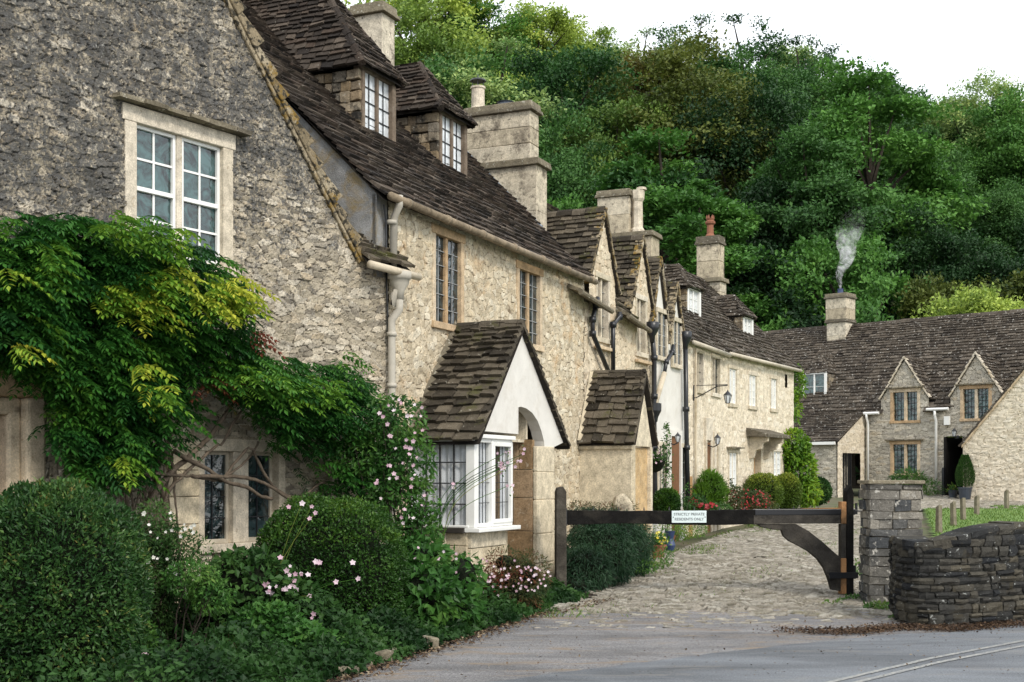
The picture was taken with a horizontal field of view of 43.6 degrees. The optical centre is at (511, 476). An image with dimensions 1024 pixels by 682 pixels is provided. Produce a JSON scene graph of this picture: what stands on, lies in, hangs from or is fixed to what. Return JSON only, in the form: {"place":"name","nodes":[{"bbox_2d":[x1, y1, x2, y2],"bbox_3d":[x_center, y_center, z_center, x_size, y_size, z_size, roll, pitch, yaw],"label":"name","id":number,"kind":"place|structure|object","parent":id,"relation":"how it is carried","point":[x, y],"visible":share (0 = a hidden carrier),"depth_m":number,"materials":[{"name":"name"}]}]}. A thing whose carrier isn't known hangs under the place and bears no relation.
{"place":"outdoors","nodes":[
{"label":"outdoors","id":0,"kind":"place"},
{"bbox_2d":[340,0,1023,110],"label":"sky","id":1,"kind":"structure","parent":0,"point":[937,44],"materials":[{"name":"white"}]},
{"bbox_2d":[341,608,1023,681],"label":"forecourt","id":2,"kind":"structure","parent":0,"point":[608,647],"depth_m":12.35,"materials":[{"name":"grey asphalt"}]},
{"bbox_2d":[325,597,1023,681],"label":"leaf litter","id":3,"kind":"object","parent":2,"relation":"on","point":[865,629],"visible":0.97,"depth_m":13.27,"materials":[{"name":"brown plant"}]},
{"bbox_2d":[489,626,1023,681],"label":"road","id":4,"kind":"structure","parent":0,"point":[808,662],"depth_m":10.94,"materials":[{"name":"grey asphalt"}]},
{"bbox_2d":[827,640,1023,681],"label":"road line","id":5,"kind":"object","parent":4,"relation":"on","point":[883,675],"visible":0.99,"depth_m":10.95,"materials":[{"name":"paint"}]},
{"bbox_2d":[510,494,1023,627],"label":"cobbled lane","id":6,"kind":"structure","parent":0,"point":[804,581],"depth_m":18.09,"materials":[{"name":"beige stone"}]},
{"bbox_2d":[630,524,708,574],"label":"edging plant","id":7,"kind":"object","parent":6,"relation":"on","point":[655,564],"visible":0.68,"depth_m":23.79,"materials":[{"name":"green plant"}]},
{"bbox_2d":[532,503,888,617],"bbox_3d":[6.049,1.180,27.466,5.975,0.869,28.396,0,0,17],"label":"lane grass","id":8,"kind":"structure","parent":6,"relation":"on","point":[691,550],"depth_m":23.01,"materials":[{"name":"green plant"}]},
{"bbox_2d":[725,478,779,509],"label":"flowering shrub","id":9,"kind":"object","parent":6,"relation":"on","point":[760,502],"visible":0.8,"depth_m":28.36,"materials":[{"name":"red plant"}]},
{"bbox_2d":[822,558,893,617],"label":"weeds","id":10,"kind":"object","parent":6,"relation":"on","point":[870,604],"visible":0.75,"depth_m":15.62,"materials":[{"name":"green plant"}]},
{"bbox_2d":[958,487,972,499],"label":"plant pot","id":11,"kind":"object","parent":6,"relation":"on","point":[965,492],"visible":0.86,"depth_m":40.84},
{"bbox_2d":[955,454,974,486],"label":"conifer","id":12,"kind":"object","parent":11,"relation":"on","point":[964,463],"visible":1,"depth_m":40.83,"materials":[{"name":"green plant"}]},
{"bbox_2d":[665,488,934,551],"bbox_3d":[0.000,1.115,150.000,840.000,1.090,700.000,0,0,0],"label":"ground","id":13,"kind":"structure","parent":0,"point":[833,503],"depth_m":30.09,"materials":[{"name":"green plant"}]},
{"bbox_2d":[0,0,421,612],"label":"stone cottage","id":14,"kind":"structure","parent":13,"relation":"on","point":[178,114],"depth_m":13.07,"materials":[{"name":"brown stone"}]},
{"bbox_2d":[111,92,252,276],"bbox_3d":[-3.349,-2.863,12.860,0.358,1.546,1.708,0,0,34],"label":"window","id":15,"kind":"structure","parent":14,"relation":"in","point":[178,171],"depth_m":12.85,"materials":[{"name":"stone"}]},
{"bbox_2d":[194,438,287,553],"bbox_3d":[-2.920,0.200,13.584,0.250,1.180,1.328,0,0,34],"label":"window","id":16,"kind":"structure","parent":14,"relation":"in","point":[228,514],"depth_m":13.49,"materials":[{"name":"stone"}]},
{"bbox_2d":[13,591,596,681],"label":"flower bed","id":17,"kind":"object","parent":13,"relation":"on","point":[490,626],"visible":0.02,"depth_m":10.81,"materials":[{"name":"soil"}]},
{"bbox_2d":[0,476,156,681],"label":"clipped shrub","id":18,"kind":"object","parent":17,"relation":"on","point":[67,580],"visible":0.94,"depth_m":9.49,"materials":[{"name":"green plant"}]},
{"bbox_2d":[127,496,219,647],"bbox_3d":[-3.059,0.883,11.254,1.009,1.441,0.631,0,0,0],"label":"fuchsia","id":19,"kind":"object","parent":17,"relation":"on","point":[162,549],"visible":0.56,"depth_m":11.21,"materials":[{"name":"green plant"}]},
{"bbox_2d":[125,558,236,655],"bbox_3d":[-2.850,1.150,10.798,1.018,0.927,0.574,0,0,-28],"label":"leafy plant","id":20,"kind":"object","parent":17,"relation":"on","point":[213,582],"visible":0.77,"depth_m":10.83,"materials":[{"name":"green plant"}]},
{"bbox_2d":[0,210,428,629],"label":"wisteria","id":21,"kind":"object","parent":17,"relation":"on","point":[64,285],"visible":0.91,"depth_m":11.46,"materials":[{"name":"green plant"}]},
{"bbox_2d":[168,542,364,655],"bbox_3d":[-2.312,1.196,11.343,2.038,1.205,1.535,0,0,0],"label":"leafy plant","id":22,"kind":"object","parent":17,"relation":"on","point":[249,576],"visible":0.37,"depth_m":11.46,"materials":[{"name":"green plant"}]},
{"bbox_2d":[219,598,361,656],"bbox_3d":[-1.931,1.369,10.975,1.348,0.627,0.901,0,0,-12],"label":"leafy plant","id":23,"kind":"object","parent":17,"relation":"on","point":[289,622],"visible":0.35,"depth_m":10.90,"materials":[{"name":"green plant"}]},
{"bbox_2d":[0,570,589,681],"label":"bed ground cover","id":24,"kind":"object","parent":17,"relation":"on","point":[265,659],"visible":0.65,"depth_m":10.14,"materials":[{"name":"green plant"}]},
{"bbox_2d":[263,500,360,617],"bbox_3d":[-1.904,0.831,11.565,1.104,1.244,0.276,0,0,0],"label":"japanese anemone","id":25,"kind":"object","parent":17,"relation":"on","point":[286,569],"visible":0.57,"depth_m":11.46,"materials":[{"name":"pink plant"}]},
{"bbox_2d":[253,491,410,625],"bbox_3d":[-1.773,0.934,12.510,1.595,1.585,1.350,0,0,0],"label":"clipped shrub","id":26,"kind":"object","parent":17,"relation":"on","point":[334,534],"visible":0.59,"depth_m":12.11,"materials":[{"name":"green plant"}]},
{"bbox_2d":[332,635,438,677],"bbox_3d":[-1.139,1.563,10.933,0.227,0.162,2.292,0,0,19],"label":"rockery edge","id":27,"kind":"object","parent":17,"relation":"on","point":[385,654],"visible":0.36,"depth_m":10.94,"materials":[{"name":"stone"}]},
{"bbox_2d":[327,389,444,563],"bbox_3d":[-1.372,0.322,13.960,1.360,2.560,0.658,0,0,0],"label":"climbing rose","id":28,"kind":"object","parent":17,"relation":"on","point":[414,488],"visible":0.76,"depth_m":13.91,"materials":[{"name":"green plant"}]},
{"bbox_2d":[359,531,488,635],"bbox_3d":[-1.012,1.147,12.972,1.301,1.185,2.648,0,0,26],"label":"leafy plant","id":29,"kind":"object","parent":17,"relation":"on","point":[439,590],"visible":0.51,"depth_m":12.80,"materials":[{"name":"green plant"}]},
{"bbox_2d":[436,445,525,541],"bbox_3d":[-0.417,0.575,14.344,1.149,1.852,0.217,0,0,0],"label":"japanese anemone","id":30,"kind":"object","parent":17,"relation":"on","point":[501,465],"visible":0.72,"depth_m":14.32,"materials":[{"name":"green plant"}]},
{"bbox_2d":[480,544,553,607],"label":"flowering shrub","id":31,"kind":"object","parent":17,"relation":"on","point":[521,582],"visible":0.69,"depth_m":14.91,"materials":[{"name":"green plant"}]},
{"bbox_2d":[240,0,597,581],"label":"stone cottage","id":32,"kind":"structure","parent":13,"relation":"on","point":[436,183],"depth_m":17.47,"materials":[{"name":"brown stone"}]},
{"bbox_2d":[431,223,465,331],"bbox_3d":[-0.922,-2.605,17.023,0.250,1.350,0.976,0,0,24],"label":"window","id":33,"kind":"structure","parent":32,"relation":"in","point":[447,271],"depth_m":16.98,"materials":[{"name":"stone"}]},
{"bbox_2d":[516,259,544,351],"bbox_3d":[0.193,-2.575,19.502,0.250,1.290,1.024,0,0,24],"label":"window","id":34,"kind":"structure","parent":32,"relation":"in","point":[529,278],"depth_m":19.63,"materials":[{"name":"stone"}]},
{"bbox_2d":[554,486,566,591],"bbox_3d":[0.644,0.891,16.837,0.153,1.517,0.170,0,0,-6],"label":"gate post","id":35,"kind":"object","parent":13,"relation":"on","point":[560,571],"visible":0.69,"depth_m":16.75,"materials":[{"name":"brown wood"}]},
{"bbox_2d":[567,485,862,593],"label":"field gate","id":36,"kind":"structure","parent":35,"relation":"attached to","point":[840,572],"depth_m":17.12,"materials":[{"name":"black wood"}]},
{"bbox_2d":[547,206,658,554],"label":"stone cottage","id":37,"kind":"structure","parent":13,"relation":"on","point":[617,440],"depth_m":21.91,"materials":[{"name":"stone"}]},
{"bbox_2d":[585,270,610,344],"bbox_3d":[1.511,-2.940,22.429,0.250,1.220,0.760,0,0,24],"label":"window","id":38,"kind":"structure","parent":37,"relation":"in","point":[602,289],"depth_m":22.52,"materials":[{"name":"stone"}]},
{"bbox_2d":[628,293,648,358],"bbox_3d":[2.376,-2.855,24.351,0.250,1.190,0.720,0,0,24],"label":"window","id":39,"kind":"structure","parent":37,"relation":"in","point":[641,301],"depth_m":24.35,"materials":[{"name":"stone"}]},
{"bbox_2d":[567,504,656,594],"bbox_3d":[1.420,1.037,18.963,1.244,1.289,4.468,0,0,16],"label":"hedge","id":40,"kind":"object","parent":13,"relation":"on","point":[599,556],"visible":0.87,"depth_m":18.03,"materials":[{"name":"green plant"}]},
{"bbox_2d":[547,187,691,541],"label":"white cottage","id":41,"kind":"structure","parent":13,"relation":"on","point":[670,337],"depth_m":26.31,"materials":[{"name":"paint"}]},
{"bbox_2d":[655,307,668,360],"bbox_3d":[2.977,-2.808,25.395,0.070,1.026,0.723,0,0,24],"label":"window","id":42,"kind":"structure","parent":41,"relation":"in","point":[661,338],"depth_m":25.38,"materials":[{"name":"stone"}]},
{"bbox_2d":[672,436,678,540],"bbox_3d":[3.326,0.275,26.254,0.018,2.190,0.667,0,0,24],"label":"door","id":43,"kind":"structure","parent":41,"relation":"in","point":[675,448],"depth_m":26.31,"materials":[{"name":"brown wood"}]},
{"bbox_2d":[671,317,682,369],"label":"window","id":44,"kind":"structure","parent":41,"relation":"in","point":[676,360],"depth_m":26.34,"materials":[{"name":"stone"}]},
{"bbox_2d":[660,422,694,542],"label":"climbing rose","id":45,"kind":"object","parent":41,"relation":"attached to","point":[666,471],"visible":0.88,"depth_m":24.59,"materials":[{"name":"green plant"}]},
{"bbox_2d":[653,487,681,510],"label":"shrub","id":46,"kind":"object","parent":13,"relation":"on","point":[665,499],"visible":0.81,"depth_m":24.35,"materials":[{"name":"green plant"}]},
{"bbox_2d":[584,214,802,536],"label":"stone cottage","id":47,"kind":"structure","parent":13,"relation":"on","point":[743,355],"depth_m":31.11,"materials":[{"name":"beige stone"}]},
{"bbox_2d":[711,352,721,397],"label":"window","id":48,"kind":"structure","parent":47,"relation":"in","point":[715,358],"depth_m":29.38,"materials":[{"name":"stone"}]},
{"bbox_2d":[728,364,738,407],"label":"window","id":49,"kind":"structure","parent":47,"relation":"in","point":[732,369],"depth_m":30.40,"materials":[{"name":"stone"}]},
{"bbox_2d":[726,446,744,490],"bbox_3d":[5.224,-0.177,30.408,0.351,1.054,0.938,0,0,29],"label":"window","id":50,"kind":"structure","parent":47,"relation":"in","point":[733,451],"depth_m":30.40,"materials":[{"name":"stone"}]},
{"bbox_2d":[748,371,758,409],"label":"window","id":51,"kind":"structure","parent":47,"relation":"in","point":[752,376],"depth_m":31.67,"materials":[{"name":"stone"}]},
{"bbox_2d":[781,363,823,507],"bbox_3d":[7.580,-1.049,34.447,1.469,4.118,1.906,0,0,0],"label":"climbing plant","id":52,"kind":"object","parent":47,"relation":"attached to","point":[799,456],"visible":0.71,"depth_m":33.85,"materials":[{"name":"green plant"}]},
{"bbox_2d":[682,493,733,510],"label":"shrub","id":53,"kind":"object","parent":13,"relation":"on","point":[703,504],"visible":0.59,"depth_m":25.98,"materials":[{"name":"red plant"}]},
{"bbox_2d":[692,467,731,505],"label":"shrub","id":54,"kind":"object","parent":13,"relation":"on","point":[712,486],"visible":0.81,"depth_m":27.33,"materials":[{"name":"green plant"}]},
{"bbox_2d":[648,183,783,322],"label":"tree","id":55,"kind":"object","parent":13,"relation":"on","point":[683,228],"visible":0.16,"depth_m":61.24,"materials":[{"name":"green plant"}]},
{"bbox_2d":[743,472,784,508],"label":"clipped dome","id":56,"kind":"structure","parent":13,"relation":"on","point":[767,482],"depth_m":30.75,"materials":[{"name":"green plant"}]},
{"bbox_2d":[777,472,802,508],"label":"clipped dome","id":57,"kind":"structure","parent":13,"relation":"on","point":[792,487],"depth_m":32.08,"materials":[{"name":"green plant"}]},
{"bbox_2d":[857,480,924,603],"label":"gate pier","id":58,"kind":"structure","parent":13,"relation":"on","point":[890,508],"depth_m":16.09,"materials":[{"name":"grey stone"}]},
{"bbox_2d":[764,288,1023,497],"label":"stone cottage","id":59,"kind":"structure","parent":13,"relation":"on","point":[913,392],"depth_m":45.30,"materials":[{"name":"stone"}]},
{"bbox_2d":[884,439,923,475],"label":"window","id":60,"kind":"structure","parent":59,"relation":"in","point":[903,454],"depth_m":44.80,"materials":[{"name":"stone"}]},
{"bbox_2d":[885,386,923,423],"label":"window","id":61,"kind":"structure","parent":59,"relation":"in","point":[904,401],"depth_m":44.80,"materials":[{"name":"stone"}]},
{"bbox_2d":[954,382,994,421],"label":"window","id":62,"kind":"structure","parent":59,"relation":"in","point":[975,399],"depth_m":43.13,"materials":[{"name":"stone"}]},
{"bbox_2d":[887,465,945,495],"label":"flowering shrub","id":63,"kind":"object","parent":13,"relation":"on","point":[921,476],"visible":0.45,"depth_m":43.42,"materials":[{"name":"green plant"}]},
{"bbox_2d":[888,521,1023,625],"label":"stone wall","id":64,"kind":"structure","parent":13,"relation":"on","point":[971,574],"depth_m":13.89,"materials":[{"name":"grey stone"}]},
{"bbox_2d":[910,281,1023,437],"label":"tree","id":65,"kind":"object","parent":13,"relation":"on","point":[978,300],"visible":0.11,"depth_m":54.89,"materials":[{"name":"green plant"}]},
{"bbox_2d":[958,367,1023,501],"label":"stone cottage","id":66,"kind":"structure","parent":13,"relation":"on","point":[991,444],"depth_m":40.31,"materials":[{"name":"stone"}]},
{"bbox_2d":[837,442,865,487],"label":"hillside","id":67,"kind":"structure","parent":0,"point":[857,463],"depth_m":64.20,"materials":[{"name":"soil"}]},
{"bbox_2d":[341,0,514,75],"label":"tree","id":68,"kind":"object","parent":67,"relation":"on","point":[439,7],"visible":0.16,"depth_m":104.14,"materials":[{"name":"green plant"}]},
{"bbox_2d":[390,0,499,103],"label":"tree","id":69,"kind":"object","parent":67,"relation":"on","point":[427,43],"visible":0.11,"depth_m":89.11,"materials":[{"name":"green plant"}]},
{"bbox_2d":[408,0,552,77],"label":"tree","id":70,"kind":"object","parent":67,"relation":"on","point":[514,19],"visible":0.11,"depth_m":110.22,"materials":[{"name":"green plant"}]},
{"bbox_2d":[418,45,552,171],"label":"tree","id":71,"kind":"object","parent":67,"relation":"on","point":[435,68],"visible":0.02,"depth_m":81.45,"materials":[{"name":"green plant"}]},
{"bbox_2d":[424,32,610,154],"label":"tree","id":72,"kind":"object","parent":67,"relation":"on","point":[487,85],"visible":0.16,"depth_m":81.21,"materials":[{"name":"green plant"}]},
{"bbox_2d":[487,0,612,89],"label":"tree","id":73,"kind":"object","parent":67,"relation":"on","point":[551,21],"visible":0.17,"depth_m":113.99,"materials":[{"name":"green plant"}]},
{"bbox_2d":[547,189,597,209],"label":"tree","id":74,"kind":"object","parent":67,"relation":"on","point":[564,205],"visible":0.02,"depth_m":66.97,"materials":[{"name":"green plant"}]},
{"bbox_2d":[502,40,645,158],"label":"tree","id":75,"kind":"object","parent":67,"relation":"on","point":[557,77],"visible":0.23,"depth_m":87.16,"materials":[{"name":"green plant"}]},
{"bbox_2d":[538,101,618,208],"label":"tree","id":76,"kind":"object","parent":67,"relation":"on","point":[565,177],"visible":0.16,"depth_m":74.30,"materials":[{"name":"green plant"}]},
{"bbox_2d":[545,16,623,70],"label":"tree","id":77,"kind":"object","parent":67,"relation":"on","point":[603,34],"visible":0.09,"depth_m":120.22,"materials":[{"name":"green plant"}]},
{"bbox_2d":[550,89,684,205],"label":"tree","id":78,"kind":"object","parent":67,"relation":"on","point":[609,111],"visible":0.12,"depth_m":81.53,"materials":[{"name":"green plant"}]},
{"bbox_2d":[596,24,661,67],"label":"tree","id":79,"kind":"object","parent":67,"relation":"on","point":[622,49],"visible":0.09,"depth_m":119.12,"materials":[{"name":"green plant"}]},
{"bbox_2d":[583,45,701,110],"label":"tree","id":80,"kind":"object","parent":67,"relation":"on","point":[639,64],"visible":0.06,"depth_m":108.77,"materials":[{"name":"green plant"}]},
{"bbox_2d":[551,23,787,202],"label":"tree","id":81,"kind":"object","parent":67,"relation":"on","point":[670,61],"visible":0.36,"depth_m":81.90,"materials":[{"name":"green plant"}]},
{"bbox_2d":[582,160,767,263],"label":"tree","id":82,"kind":"object","parent":67,"relation":"on","point":[670,179],"visible":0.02,"depth_m":65.42,"materials":[{"name":"green plant"}]},
{"bbox_2d":[586,123,785,314],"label":"tree","id":83,"kind":"object","parent":67,"relation":"on","point":[731,218],"visible":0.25,"depth_m":65.36,"materials":[{"name":"green plant"}]},
{"bbox_2d":[644,11,736,107],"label":"tree","id":84,"kind":"object","parent":67,"relation":"on","point":[703,20],"visible":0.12,"depth_m":110.75,"materials":[{"name":"green plant"}]},
{"bbox_2d":[652,69,818,243],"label":"tree","id":85,"kind":"object","parent":67,"relation":"on","point":[771,103],"visible":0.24,"depth_m":79.54,"materials":[{"name":"green plant"}]},
{"bbox_2d":[690,10,812,90],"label":"tree","id":86,"kind":"object","parent":67,"relation":"on","point":[761,55],"visible":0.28,"depth_m":110.39,"materials":[{"name":"green plant"}]},
{"bbox_2d":[704,44,833,178],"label":"tree","id":87,"kind":"object","parent":67,"relation":"on","point":[793,84],"visible":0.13,"depth_m":97.42,"materials":[{"name":"green plant"}]},
{"bbox_2d":[726,242,834,328],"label":"tree","id":88,"kind":"object","parent":67,"relation":"on","point":[768,280],"visible":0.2,"depth_m":61.74,"materials":[{"name":"green plant"}]},
{"bbox_2d":[754,38,826,99],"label":"tree","id":89,"kind":"object","parent":67,"relation":"on","point":[802,49],"visible":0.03,"depth_m":114.07,"materials":[{"name":"green plant"}]},
{"bbox_2d":[715,174,879,318],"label":"tree","id":90,"kind":"object","parent":67,"relation":"on","point":[767,239],"visible":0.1,"depth_m":69.48,"materials":[{"name":"green plant"}]},
{"bbox_2d":[773,34,842,112],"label":"tree","id":91,"kind":"object","parent":67,"relation":"on","point":[791,41],"visible":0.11,"depth_m":107.04,"materials":[{"name":"green plant"}]},
{"bbox_2d":[738,118,910,324],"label":"tree","id":92,"kind":"object","parent":67,"relation":"on","point":[827,184],"visible":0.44,"depth_m":67.73,"materials":[{"name":"green plant"}]},
{"bbox_2d":[779,52,876,125],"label":"tree","id":93,"kind":"object","parent":67,"relation":"on","point":[817,95],"visible":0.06,"depth_m":101.87,"materials":[{"name":"green plant"}]},
{"bbox_2d":[750,226,956,485],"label":"tree","id":94,"kind":"object","parent":67,"relation":"on","point":[858,264],"visible":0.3,"depth_m":60.89,"materials":[{"name":"green plant"}]},
{"bbox_2d":[817,106,905,208],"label":"tree","id":95,"kind":"object","parent":67,"relation":"on","point":[883,126],"visible":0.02,"depth_m":91.97,"materials":[{"name":"green plant"}]},
{"bbox_2d":[749,50,993,272],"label":"tree","id":96,"kind":"object","parent":67,"relation":"on","point":[850,126],"visible":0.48,"depth_m":72.55,"materials":[{"name":"green plant"}]},
{"bbox_2d":[853,74,973,167],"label":"tree","id":97,"kind":"object","parent":67,"relation":"on","point":[904,90],"visible":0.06,"depth_m":97.00,"materials":[{"name":"green plant"}]},
{"bbox_2d":[867,200,999,319],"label":"tree","id":98,"kind":"object","parent":67,"relation":"on","point":[936,239],"visible":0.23,"depth_m":68.06,"materials":[{"name":"green plant"}]},
{"bbox_2d":[885,147,985,231],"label":"tree","id":99,"kind":"object","parent":67,"relation":"on","point":[957,160],"visible":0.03,"depth_m":82.75,"materials":[{"name":"green plant"}]},
{"bbox_2d":[888,269,986,318],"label":"tree","id":100,"kind":"object","parent":67,"relation":"on","point":[923,293],"visible":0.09,"depth_m":61.22,"materials":[{"name":"green plant"}]},
{"bbox_2d":[889,227,1023,319],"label":"tree","id":101,"kind":"object","parent":67,"relation":"on","point":[994,261],"visible":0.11,"depth_m":66.32,"materials":[{"name":"green plant"}]},
{"bbox_2d":[915,66,1023,179],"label":"tree","id":102,"kind":"object","parent":67,"relation":"on","point":[992,88],"visible":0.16,"depth_m":95.97,"materials":[{"name":"green plant"}]},
{"bbox_2d":[942,82,1023,199],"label":"tree","id":103,"kind":"object","parent":67,"relation":"on","point":[1009,137],"visible":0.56,"depth_m":90.12,"materials":[{"name":"green plant"}]},
{"bbox_2d":[949,119,1023,202],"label":"tree","id":104,"kind":"object","parent":67,"relation":"on","point":[980,176],"visible":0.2,"depth_m":90.84,"materials":[{"name":"green plant"}]},
{"bbox_2d":[952,174,1023,262],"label":"tree","id":105,"kind":"object","parent":67,"relation":"on","point":[997,197],"visible":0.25,"depth_m":76.36,"materials":[{"name":"green plant"}]},
{"bbox_2d":[953,186,1023,255],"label":"tree","id":106,"kind":"object","parent":67,"relation":"on","point":[996,226],"visible":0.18,"depth_m":76.68,"materials":[{"name":"green plant"}]},
{"bbox_2d":[973,267,1023,308],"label":"tree","id":107,"kind":"object","parent":67,"relation":"on","point":[1015,279],"visible":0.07,"depth_m":63.47,"materials":[{"name":"green plant"}]},
{"bbox_2d":[923,504,1023,536],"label":"lawn","id":108,"kind":"structure","parent":0,"point":[981,519],"depth_m":32.40,"materials":[{"name":"green plant"}]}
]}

